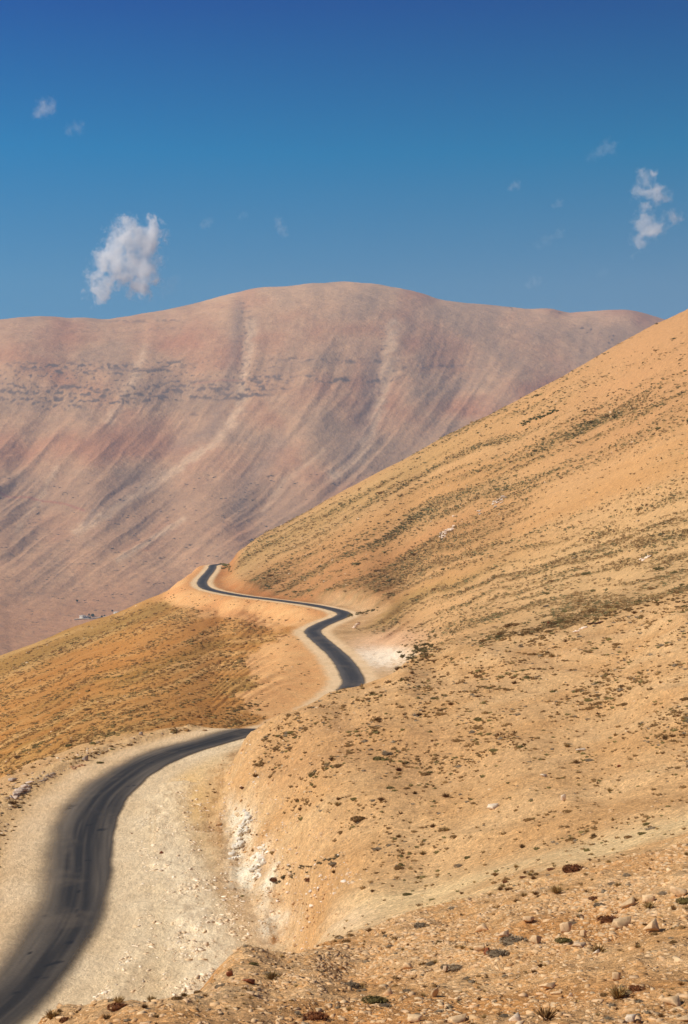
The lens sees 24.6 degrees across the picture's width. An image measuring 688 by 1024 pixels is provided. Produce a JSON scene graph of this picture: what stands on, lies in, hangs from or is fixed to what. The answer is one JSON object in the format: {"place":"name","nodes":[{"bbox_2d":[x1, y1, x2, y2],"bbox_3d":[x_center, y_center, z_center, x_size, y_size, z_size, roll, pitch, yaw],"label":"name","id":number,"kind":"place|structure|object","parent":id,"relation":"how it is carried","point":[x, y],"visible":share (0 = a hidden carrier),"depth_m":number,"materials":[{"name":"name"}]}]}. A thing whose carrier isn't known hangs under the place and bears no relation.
{"place":"outdoors","nodes":[
{"label":"outdoors","id":0,"kind":"place"},
{"bbox_2d":[0,564,364,1023],"bbox_3d":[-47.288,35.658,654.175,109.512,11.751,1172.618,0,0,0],"label":"road","id":1,"kind":"structure","parent":0,"point":[61,926],"depth_m":132.69,"materials":[{"name":"grey asphalt"}]},
{"bbox_2d":[0,281,664,654],"bbox_3d":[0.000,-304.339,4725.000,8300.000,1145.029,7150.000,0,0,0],"label":"mountain","id":2,"kind":"structure","parent":0,"point":[341,386],"depth_m":4664.30,"materials":[{"name":"stone"}]},
{"bbox_2d":[0,474,367,631],"bbox_3d":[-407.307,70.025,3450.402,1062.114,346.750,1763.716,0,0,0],"label":"valley scrub","id":3,"kind":"object","parent":2,"relation":"on","point":[138,540],"visible":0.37,"depth_m":3792.26,"materials":[{"name":"brown plant"}]},
{"bbox_2d":[0,309,687,1023],"bbox_3d":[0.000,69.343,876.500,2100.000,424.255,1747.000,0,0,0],"label":"hillside","id":4,"kind":"structure","parent":0,"point":[98,963],"depth_m":159.31,"materials":[{"name":"beige soil"}]},
{"bbox_2d":[9,781,33,798],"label":"rock outcrop","id":5,"kind":"object","parent":4,"relation":"on","point":[21,789],"visible":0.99,"depth_m":167.02,"materials":[{"name":"stone"}]},
{"bbox_2d":[39,772,56,781],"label":"rock outcrop","id":6,"kind":"object","parent":4,"relation":"on","point":[45,778],"visible":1,"depth_m":177.19,"materials":[{"name":"stone"}]},
{"bbox_2d":[43,1009,60,1019],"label":"dry tuft","id":7,"kind":"object","parent":4,"relation":"on","point":[50,1015],"visible":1,"depth_m":32.05,"materials":[{"name":"beige plant"}]},
{"bbox_2d":[58,1017,69,1022],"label":"cushion shrub","id":8,"kind":"object","parent":4,"relation":"on","point":[63,1019],"visible":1,"depth_m":30.09,"materials":[{"name":"brown plant"}]},
{"bbox_2d":[70,764,84,768],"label":"rock outcrop","id":9,"kind":"object","parent":4,"relation":"on","point":[78,765],"visible":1,"depth_m":185.32,"materials":[{"name":"stone"}]},
{"bbox_2d":[103,1014,111,1019],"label":"dry tuft","id":10,"kind":"object","parent":4,"relation":"on","point":[106,1016],"visible":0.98,"depth_m":25.29,"materials":[{"name":"beige plant"}]},
{"bbox_2d":[105,1002,128,1011],"bbox_3d":[-4.227,9.286,29.595,0.505,0.165,0.442,0,0,-11],"label":"cushion shrub","id":11,"kind":"object","parent":4,"relation":"on","point":[115,1006],"visible":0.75,"depth_m":29.53,"materials":[{"name":"brown plant"}]},
{"bbox_2d":[113,995,126,1002],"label":"dry tuft","id":12,"kind":"object","parent":4,"relation":"on","point":[119,1000],"visible":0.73,"depth_m":30.80,"materials":[{"name":"beige plant"}]},
{"bbox_2d":[147,995,157,1001],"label":"dry tuft","id":13,"kind":"object","parent":4,"relation":"on","point":[149,998],"visible":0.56,"depth_m":27.54,"materials":[{"name":"beige plant"}]},
{"bbox_2d":[171,996,183,999],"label":"cushion shrub","id":14,"kind":"object","parent":4,"relation":"on","point":[176,998],"visible":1,"depth_m":25.95,"materials":[{"name":"brown plant"}]},
{"bbox_2d":[216,821,221,832],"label":"rock outcrop","id":15,"kind":"object","parent":4,"relation":"on","point":[219,823],"visible":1,"depth_m":152.07,"materials":[{"name":"stone"}]},
{"bbox_2d":[220,563,231,571],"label":"shrub patch","id":16,"kind":"object","parent":4,"relation":"on","point":[224,564],"visible":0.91,"depth_m":1101.44,"materials":[{"name":"brown plant"}]},
{"bbox_2d":[226,970,232,976],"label":"rock","id":17,"kind":"object","parent":4,"relation":"on","point":[229,973],"visible":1,"depth_m":32.92,"materials":[{"name":"stone"}]},
{"bbox_2d":[220,700,258,718],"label":"shrub patch","id":18,"kind":"object","parent":4,"relation":"on","point":[235,710],"visible":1,"depth_m":300.07,"materials":[{"name":"brown plant"}]},
{"bbox_2d":[227,809,252,860],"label":"rock outcrop","id":19,"kind":"object","parent":4,"relation":"on","point":[241,831],"visible":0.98,"depth_m":144.05,"materials":[{"name":"stone"}]},
{"bbox_2d":[243,979,254,983],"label":"boulder","id":20,"kind":"object","parent":4,"relation":"on","point":[252,981],"visible":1,"depth_m":31.03,"materials":[{"name":"stone"}]},
{"bbox_2d":[247,844,267,879],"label":"rock outcrop","id":21,"kind":"object","parent":4,"relation":"on","point":[260,860],"visible":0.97,"depth_m":130.13,"materials":[{"name":"stone"}]},
{"bbox_2d":[270,877,276,881],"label":"cushion shrub","id":22,"kind":"object","parent":4,"relation":"on","point":[273,879],"visible":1,"depth_m":123.67,"materials":[{"name":"brown plant"}]},
{"bbox_2d":[264,969,283,979],"bbox_3d":[-1.435,9.384,31.963,0.426,0.248,0.427,0,0,-11],"label":"dry tuft","id":23,"kind":"object","parent":4,"relation":"on","point":[270,976],"visible":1,"depth_m":31.92,"materials":[{"name":"brown plant"}]},
{"bbox_2d":[272,861,280,875],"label":"rock outcrop","id":24,"kind":"object","parent":4,"relation":"on","point":[276,866],"visible":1,"depth_m":124.30,"materials":[{"name":"stone"}]},
{"bbox_2d":[275,852,343,882],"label":"shrub patch","id":25,"kind":"object","parent":4,"relation":"on","point":[319,862],"visible":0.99,"depth_m":115.56,"materials":[{"name":"brown plant"}]},
{"bbox_2d":[303,1011,329,1021],"bbox_3d":[-0.436,7.977,24.954,0.463,0.151,0.405,0,0,-11],"label":"cushion shrub","id":26,"kind":"object","parent":4,"relation":"on","point":[312,1015],"visible":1,"depth_m":24.90,"materials":[{"name":"brown plant"}]},
{"bbox_2d":[0,329,687,1023],"bbox_3d":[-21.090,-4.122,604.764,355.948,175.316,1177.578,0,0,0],"label":"loose stones","id":27,"kind":"object","parent":4,"relation":"on","point":[550,935],"visible":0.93,"depth_m":40.76,"materials":[{"name":"beige stone"}]},
{"bbox_2d":[0,323,687,774],"bbox_3d":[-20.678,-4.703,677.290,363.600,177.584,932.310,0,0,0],"label":"scattered shrubs","id":28,"kind":"object","parent":4,"relation":"on","point":[416,599],"visible":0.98,"depth_m":459.43,"materials":[{"name":"plant"}]},
{"bbox_2d":[0,595,687,1023],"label":"scattered tufts","id":29,"kind":"object","parent":4,"relation":"on","point":[476,741],"visible":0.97,"depth_m":140.85,"materials":[{"name":"brown plant"}]},
{"bbox_2d":[344,981,360,987],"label":"cushion shrub","id":30,"kind":"object","parent":4,"relation":"on","point":[353,984],"visible":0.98,"depth_m":31.06,"materials":[{"name":"plant"}]},
{"bbox_2d":[349,816,364,822],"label":"cushion shrub","id":31,"kind":"object","parent":4,"relation":"on","point":[355,819],"visible":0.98,"depth_m":115.05,"materials":[{"name":"brown plant"}]},
{"bbox_2d":[348,607,378,616],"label":"shrub patch","id":32,"kind":"object","parent":4,"relation":"on","point":[360,612],"visible":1,"depth_m":614.51,"materials":[{"name":"brown plant"}]},
{"bbox_2d":[361,995,388,1003],"bbox_3d":[0.540,8.411,27.176,0.524,0.171,0.458,0,0,-11],"label":"cushion shrub","id":33,"kind":"object","parent":4,"relation":"on","point":[374,999],"visible":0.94,"depth_m":27.11,"materials":[{"name":"green plant"}]},
{"bbox_2d":[372,756,384,760],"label":"cushion shrub","id":34,"kind":"object","parent":4,"relation":"on","point":[377,758],"visible":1,"depth_m":138.34,"materials":[{"name":"green plant"}]},
{"bbox_2d":[378,1003,391,1006],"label":"cushion shrub","id":35,"kind":"object","parent":4,"relation":"on","point":[385,1005],"visible":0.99,"depth_m":26.32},
{"bbox_2d":[381,752,392,754],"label":"cushion shrub","id":36,"kind":"object","parent":4,"relation":"on","point":[385,753],"visible":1,"depth_m":140.31,"materials":[{"name":"plant"}]},
{"bbox_2d":[383,987,391,994],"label":"rock","id":37,"kind":"object","parent":4,"relation":"on","point":[388,991],"visible":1,"depth_m":28.77,"materials":[{"name":"stone"}]},
{"bbox_2d":[402,962,411,968],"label":"rock","id":38,"kind":"object","parent":4,"relation":"on","point":[406,966],"visible":1,"depth_m":36.98,"materials":[{"name":"stone"}]},
{"bbox_2d":[407,1014,422,1021],"bbox_3d":[1.074,7.658,23.839,0.229,0.078,0.245,0,0,4],"label":"boulder","id":39,"kind":"object","parent":4,"relation":"on","point":[413,1017],"visible":0.99,"depth_m":23.77,"materials":[{"name":"stone"}]},
{"bbox_2d":[396,634,436,662],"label":"shrub patch","id":40,"kind":"object","parent":4,"relation":"on","point":[420,649],"visible":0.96,"depth_m":404.55,"materials":[{"name":"green plant"}]},
{"bbox_2d":[414,922,429,928],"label":"cushion shrub","id":41,"kind":"object","parent":4,"relation":"on","point":[417,925],"visible":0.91,"depth_m":49.05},
{"bbox_2d":[430,988,438,996],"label":"rock","id":42,"kind":"object","parent":4,"relation":"on","point":[434,992],"visible":1,"depth_m":28.63,"materials":[{"name":"stone"}]},
{"bbox_2d":[439,525,454,538],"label":"rock outcrop","id":43,"kind":"object","parent":4,"relation":"on","point":[444,532],"visible":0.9,"depth_m":693.44,"materials":[{"name":"stone"}]},
{"bbox_2d":[447,964,463,971],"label":"cushion shrub","id":44,"kind":"object","parent":4,"relation":"on","point":[453,967],"visible":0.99,"depth_m":34.57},
{"bbox_2d":[448,1013,465,1022],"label":"boulder","id":45,"kind":"object","parent":4,"relation":"on","point":[457,1018],"visible":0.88,"depth_m":21.76,"materials":[{"name":"stone"}]},
{"bbox_2d":[473,945,484,950],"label":"rock","id":46,"kind":"object","parent":4,"relation":"on","point":[480,948],"visible":0.94,"depth_m":35.82,"materials":[{"name":"stone"}]},
{"bbox_2d":[474,923,488,931],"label":"boulder","id":47,"kind":"object","parent":4,"relation":"on","point":[481,927],"visible":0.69,"depth_m":42.85,"materials":[{"name":"stone"}]},
{"bbox_2d":[487,803,498,809],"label":"rock","id":48,"kind":"object","parent":4,"relation":"on","point":[492,806],"visible":1,"depth_m":104.81,"materials":[{"name":"stone"}]},
{"bbox_2d":[486,948,509,957],"bbox_3d":[3.331,9.554,34.179,0.557,0.195,0.489,0,0,27],"label":"cushion shrub","id":49,"kind":"object","parent":4,"relation":"on","point":[495,953],"visible":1,"depth_m":34.11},
{"bbox_2d":[492,495,504,506],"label":"rock outcrop","id":50,"kind":"object","parent":4,"relation":"on","point":[502,496],"visible":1,"depth_m":622.71,"materials":[{"name":"stone"}]},
{"bbox_2d":[497,930,508,936],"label":"boulder","id":51,"kind":"object","parent":4,"relation":"on","point":[505,933],"visible":0.81,"depth_m":39.52,"materials":[{"name":"stone"}]},
{"bbox_2d":[499,935,528,945],"bbox_3d":[3.825,9.666,35.591,0.706,0.247,0.620,0,0,27],"label":"cushion shrub","id":52,"kind":"object","parent":4,"relation":"on","point":[510,940],"visible":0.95,"depth_m":35.54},
{"bbox_2d":[508,1012,520,1020],"bbox_3d":[2.240,6.634,20.652,0.174,0.142,0.092,0,0,7],"label":"rock","id":53,"kind":"object","parent":4,"relation":"on","point":[516,1017],"visible":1,"depth_m":20.64,"materials":[{"name":"stone"}]},
{"bbox_2d":[523,916,534,921],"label":"boulder","id":54,"kind":"object","parent":4,"relation":"on","point":[527,918],"visible":1,"depth_m":40.75,"materials":[{"name":"stone"}]},
{"bbox_2d":[529,935,541,943],"bbox_3d":[4.289,9.534,35.097,0.294,0.218,0.256,15,-6,-19],"label":"rock","id":55,"kind":"object","parent":4,"relation":"on","point":[534,939],"visible":0.87,"depth_m":35.03,"materials":[{"name":"stone"}]},
{"bbox_2d":[521,407,558,425],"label":"shrub belt","id":56,"kind":"object","parent":4,"relation":"on","point":[536,418],"visible":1,"depth_m":738.79,"materials":[{"name":"green plant"}]},
{"bbox_2d":[539,982,554,988],"bbox_3d":[3.551,8.249,27.415,0.331,0.130,0.252,4,-10,-12],"label":"boulder","id":57,"kind":"object","parent":4,"relation":"on","point":[551,985],"visible":1,"depth_m":27.35,"materials":[{"name":"stone"}]},
{"bbox_2d":[534,1006,561,1020],"bbox_3d":[2.655,6.569,20.665,0.405,0.217,0.397,0,0,-11],"label":"dry tuft","id":58,"kind":"object","parent":4,"relation":"on","point":[547,1013],"visible":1,"depth_m":20.65,"materials":[{"name":"beige plant"}]},
{"bbox_2d":[547,883,564,893],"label":"dry tuft","id":59,"kind":"object","parent":4,"relation":"on","point":[554,889],"visible":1,"depth_m":46.95,"materials":[{"name":"brown plant"}]},
{"bbox_2d":[550,990,561,994],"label":"rock","id":60,"kind":"object","parent":4,"relation":"on","point":[557,992],"visible":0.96,"depth_m":27.00,"materials":[{"name":"stone"}]},
{"bbox_2d":[554,937,572,943],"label":"cushion shrub","id":61,"kind":"object","parent":4,"relation":"on","point":[563,940],"visible":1,"depth_m":34.11,"materials":[{"name":"green plant"}]},
{"bbox_2d":[559,922,571,932],"bbox_3d":[5.085,9.506,36.044,0.324,0.264,0.308,-6,-8,-1],"label":"boulder","id":62,"kind":"object","parent":4,"relation":"on","point":[565,926],"visible":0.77,"depth_m":35.92,"materials":[{"name":"stone"}]},
{"bbox_2d":[562,863,584,872],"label":"cushion shrub","id":63,"kind":"object","parent":4,"relation":"on","point":[568,868],"visible":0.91,"depth_m":58.12,"materials":[{"name":"brown plant"}]},
{"bbox_2d":[572,942,585,947],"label":"boulder","id":64,"kind":"object","parent":4,"relation":"on","point":[580,944],"visible":0.88,"depth_m":33.65,"materials":[{"name":"stone"}]},
{"bbox_2d":[580,930,586,935],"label":"rock","id":65,"kind":"object","parent":4,"relation":"on","point":[583,932],"visible":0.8,"depth_m":34.90,"materials":[{"name":"stone"}]},
{"bbox_2d":[588,896,597,900],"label":"cushion shrub","id":66,"kind":"object","parent":4,"relation":"on","point":[592,898],"visible":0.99,"depth_m":44.29,"materials":[{"name":"brown plant"}]},
{"bbox_2d":[509,594,687,635],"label":"shrub patch","id":67,"kind":"object","parent":4,"relation":"on","point":[595,618],"visible":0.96,"depth_m":216.05,"materials":[{"name":"plant"}]},
{"bbox_2d":[589,943,607,951],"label":"dry tuft","id":68,"kind":"object","parent":4,"relation":"on","point":[601,949],"visible":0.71,"depth_m":32.21,"materials":[{"name":"beige plant"}]},
{"bbox_2d":[593,902,605,907],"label":"cushion shrub","id":69,"kind":"object","parent":4,"relation":"on","point":[595,905],"visible":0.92,"depth_m":41.97,"materials":[{"name":"plant"}]},
{"bbox_2d":[596,915,617,923],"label":"cushion shrub","id":70,"kind":"object","parent":4,"relation":"on","point":[606,919],"visible":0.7,"depth_m":39.04,"materials":[{"name":"brown plant"}]},
{"bbox_2d":[612,972,620,980],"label":"rock","id":71,"kind":"object","parent":4,"relation":"on","point":[616,976],"visible":1,"depth_m":26.74,"materials":[{"name":"stone"}]},
{"bbox_2d":[605,984,630,997],"bbox_3d":[4.044,7.080,23.320,0.403,0.248,0.421,0,0,29],"label":"dry tuft","id":72,"kind":"object","parent":4,"relation":"on","point":[619,993],"visible":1,"depth_m":23.31,"materials":[{"name":"beige plant"}]},
{"bbox_2d":[611,916,631,928],"bbox_3d":[6.278,9.292,35.580,0.526,0.250,0.458,-11,-2,-2],"label":"boulder","id":73,"kind":"object","parent":4,"relation":"on","point":[618,923],"visible":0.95,"depth_m":35.49,"materials":[{"name":"stone"}]},
{"bbox_2d":[617,1019,627,1022],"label":"rock","id":74,"kind":"object","parent":4,"relation":"on","point":[621,1021],"visible":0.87,"depth_m":20.40,"materials":[{"name":"stone"}]},
{"bbox_2d":[619,896,635,907],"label":"boulder","id":75,"kind":"object","parent":4,"relation":"on","point":[628,902],"visible":0.84,"depth_m":40.64,"materials":[{"name":"stone"}]},
{"bbox_2d":[625,1014,635,1021],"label":"rock","id":76,"kind":"object","parent":4,"relation":"on","point":[629,1017],"visible":0.92,"depth_m":21.27,"materials":[{"name":"stone"}]},
{"bbox_2d":[628,984,645,992],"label":"cushion shrub","id":77,"kind":"object","parent":4,"relation":"on","point":[634,988],"visible":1,"depth_m":23.50,"materials":[{"name":"brown plant"}]},
{"bbox_2d":[639,555,650,560],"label":"rock outcrop","id":78,"kind":"object","parent":4,"relation":"on","point":[644,558],"visible":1,"depth_m":338.50,"materials":[{"name":"stone"}]},
{"bbox_2d":[641,901,654,908],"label":"dry tuft","id":79,"kind":"object","parent":4,"relation":"on","point":[649,905],"visible":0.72,"depth_m":39.25,"materials":[{"name":"brown plant"}]},
{"bbox_2d":[642,895,654,902],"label":"boulder","id":80,"kind":"object","parent":4,"relation":"on","point":[647,898],"visible":0.75,"depth_m":39.99,"materials":[{"name":"stone"}]},
{"bbox_2d":[642,918,659,930],"bbox_3d":[6.657,8.883,33.858,0.410,0.266,0.290,0,0,-39],"label":"boulder","id":81,"kind":"object","parent":4,"relation":"on","point":[652,925],"visible":1,"depth_m":33.77,"materials":[{"name":"stone"}]},
{"bbox_2d":[657,891,667,894],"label":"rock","id":82,"kind":"object","parent":4,"relation":"on","point":[662,892],"visible":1,"depth_m":40.67,"materials":[{"name":"beige stone"}]},
{"bbox_2d":[662,995,680,1005],"bbox_3d":[4.582,6.843,21.971,0.266,0.149,0.215,0,0,-6],"label":"boulder","id":83,"kind":"object","parent":4,"relation":"on","point":[673,1000],"visible":1,"depth_m":21.95,"materials":[{"name":"stone"}]},
{"bbox_2d":[670,886,686,896],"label":"boulder","id":84,"kind":"object","parent":4,"relation":"on","point":[678,892],"visible":0.94,"depth_m":39.87,"materials":[{"name":"stone"}]},
{"bbox_2d":[675,897,687,904],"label":"cushion shrub","id":85,"kind":"object","parent":4,"relation":"on","point":[682,900],"visible":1,"depth_m":38.70,"materials":[{"name":"green plant"}]},
{"bbox_2d":[676,1014,687,1021],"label":"boulder","id":86,"kind":"object","parent":4,"relation":"on","point":[684,1018],"visible":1,"depth_m":21.20,"materials":[{"name":"stone"}]},
{"bbox_2d":[0,0,687,319],"label":"sky","id":87,"kind":"structure","parent":0,"point":[156,155],"materials":[{"name":"blue"}]}
]}

